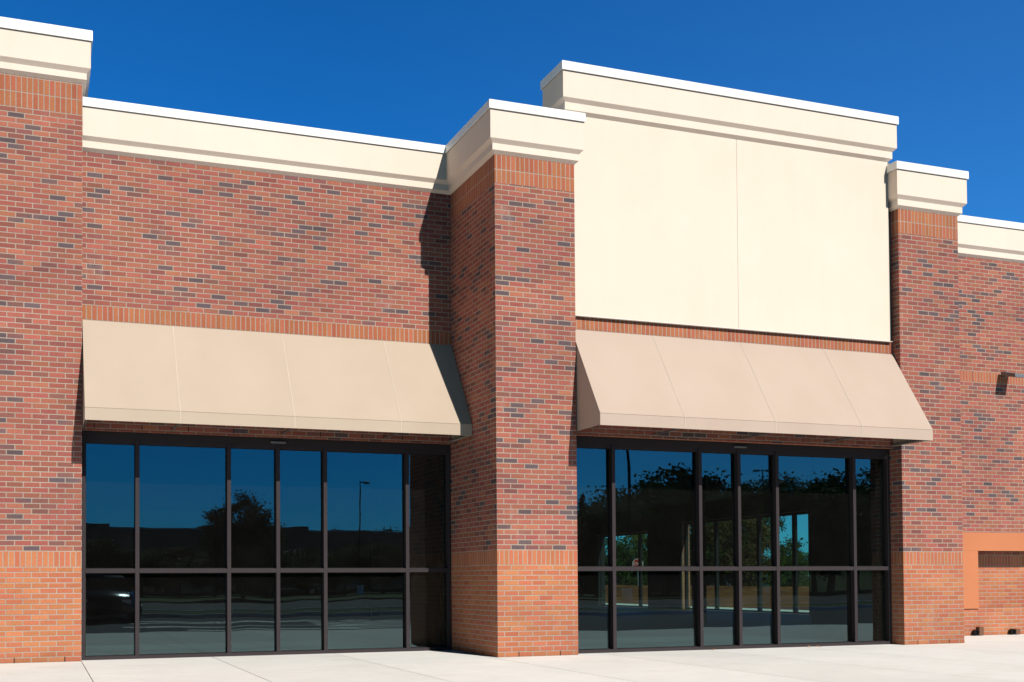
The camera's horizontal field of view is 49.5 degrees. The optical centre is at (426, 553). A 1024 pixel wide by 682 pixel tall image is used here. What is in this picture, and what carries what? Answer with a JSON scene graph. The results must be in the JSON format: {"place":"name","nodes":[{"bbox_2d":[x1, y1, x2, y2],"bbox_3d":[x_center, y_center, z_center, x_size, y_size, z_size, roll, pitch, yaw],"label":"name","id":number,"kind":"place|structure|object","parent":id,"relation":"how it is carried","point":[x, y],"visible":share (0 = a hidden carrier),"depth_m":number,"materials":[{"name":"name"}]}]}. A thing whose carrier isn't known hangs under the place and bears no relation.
{"place":"outdoors","nodes":[
{"label":"outdoors","id":0,"kind":"place"},
{"bbox_2d":[0,634,1023,681],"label":"sidewalk","id":1,"kind":"structure","parent":0,"point":[989,658],"depth_m":12.98,"materials":[{"name":"concrete"}]},
{"bbox_2d":[972,627,983,634],"bbox_3d":[9.654,1.353,19.371,0.215,0.151,0.084,0,-1,-19],"label":"drain spout","id":2,"kind":"object","parent":1,"relation":"on","point":[979,631],"visible":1,"depth_m":19.35,"materials":[{"name":"brown metal"}]},
{"bbox_2d":[1009,629,1019,633],"bbox_3d":[10.446,1.380,19.651,0.215,0.102,0.084,0,-1,-19],"label":"drain spout","id":3,"kind":"object","parent":1,"relation":"on","point":[1014,631],"visible":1,"depth_m":19.62,"materials":[{"name":"black metal"}]},
{"bbox_2d":[0,0,1023,577],"label":"sky","id":4,"kind":"structure","parent":0,"point":[951,72],"materials":[{"name":"blue"}]},
{"bbox_2d":[605,585,808,609],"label":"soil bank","id":5,"kind":"structure","parent":0,"point":[627,594],"depth_m":41.09,"materials":[{"name":"brown soil"}]},
{"bbox_2d":[605,603,808,614],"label":"side path","id":6,"kind":"structure","parent":0,"point":[724,608],"depth_m":37.60,"materials":[{"name":"concrete"}]},
{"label":"lawn","id":7,"kind":"structure","parent":0,"visible":0},
{"bbox_2d":[605,536,647,585],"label":"tree","id":8,"kind":"object","parent":7,"relation":"on","point":[627,557],"visible":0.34,"depth_m":86.30,"materials":[{"name":"green plant"}]},
{"bbox_2d":[606,534,647,585],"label":"tree","id":9,"kind":"object","parent":7,"relation":"on","point":[634,539],"visible":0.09,"depth_m":99.77,"materials":[{"name":"green plant"}]},
{"bbox_2d":[633,559,642,572],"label":"stop sign","id":10,"kind":"object","parent":7,"relation":"on","point":[635,562],"visible":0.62,"depth_m":74.49,"materials":[{"name":"metal"}]},
{"bbox_2d":[690,520,755,585],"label":"tree","id":11,"kind":"object","parent":7,"relation":"on","point":[709,553],"visible":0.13,"depth_m":60.22,"materials":[{"name":"green plant"}]},
{"bbox_2d":[706,519,770,585],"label":"tree","id":12,"kind":"object","parent":7,"relation":"on","point":[749,556],"visible":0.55,"depth_m":59.81,"materials":[{"name":"green plant"}]},
{"bbox_2d":[741,516,807,586],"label":"tree","id":13,"kind":"object","parent":7,"relation":"on","point":[785,560],"visible":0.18,"depth_m":65.07,"materials":[{"name":"green plant"}]},
{"bbox_2d":[780,545,798,586],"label":"tree","id":14,"kind":"object","parent":7,"relation":"on","point":[789,582],"visible":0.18,"depth_m":87.47,"materials":[{"name":"green plant"}]},
{"bbox_2d":[784,541,807,586],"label":"tree","id":15,"kind":"object","parent":7,"relation":"on","point":[799,578],"visible":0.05,"depth_m":90.41,"materials":[{"name":"green plant"}]},
{"bbox_2d":[784,550,808,585],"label":"tree","id":16,"kind":"object","parent":7,"relation":"on","point":[801,558],"visible":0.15,"depth_m":88.07,"materials":[{"name":"green plant"}]},
{"bbox_3d":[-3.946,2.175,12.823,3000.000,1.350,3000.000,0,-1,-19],"label":"parking lot","id":17,"kind":"structure","parent":0,"visible":0},
{"bbox_2d":[0,16,1023,663],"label":"store building","id":18,"kind":"structure","parent":17,"relation":"on","point":[504,250],"depth_m":15.94,"materials":[{"name":"brick"}]},
{"bbox_2d":[81,431,450,659],"bbox_3d":[-2.101,-0.105,15.404,5.167,3.011,0.167,0,-1,-19],"label":"storefront window","id":19,"kind":"structure","parent":18,"relation":"in","point":[88,437],"depth_m":15.36,"materials":[{"name":"brown metal"}]},
{"bbox_2d":[82,320,471,441],"bbox_3d":[-1.941,-2.361,14.977,5.171,1.427,0.807,0,-1,-19],"label":"awning","id":20,"kind":"object","parent":18,"relation":"attached to","point":[149,372],"visible":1,"depth_m":14.85,"materials":[{"name":"beige fabric"}]},
{"bbox_2d":[600,531,647,607],"bbox_3d":[7.306,0.589,40.537,0.100,2.690,3.748,0,-1,-19],"label":"side window","id":21,"kind":"structure","parent":18,"relation":"in","point":[640,582],"depth_m":39.60,"materials":[{"name":"metal"}]},
{"bbox_2d":[576,436,891,653],"bbox_3d":[4.549,-0.121,16.220,5.514,3.011,0.167,0,-1,-19],"label":"storefront window","id":22,"kind":"structure","parent":18,"relation":"in","point":[697,448],"depth_m":16.24,"materials":[{"name":"brown metal"}]},
{"bbox_2d":[684,511,808,613],"bbox_3d":[9.708,0.316,33.754,0.100,2.890,6.448,0,-1,-19],"label":"side window","id":23,"kind":"structure","parent":18,"relation":"in","point":[794,514],"depth_m":33.05,"materials":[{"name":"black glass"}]},
{"bbox_2d":[576,330,932,445],"bbox_3d":[4.721,-2.378,15.743,5.498,1.427,0.807,0,-1,-19],"label":"awning","id":24,"kind":"object","parent":18,"relation":"attached to","point":[621,377],"visible":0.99,"depth_m":15.58,"materials":[{"name":"beige fabric"}]},
{"bbox_2d":[1001,371,1023,377],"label":"wall lamp","id":25,"kind":"object","parent":18,"relation":"attached to","point":[1009,374],"visible":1,"depth_m":19.48,"materials":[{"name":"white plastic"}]}
]}

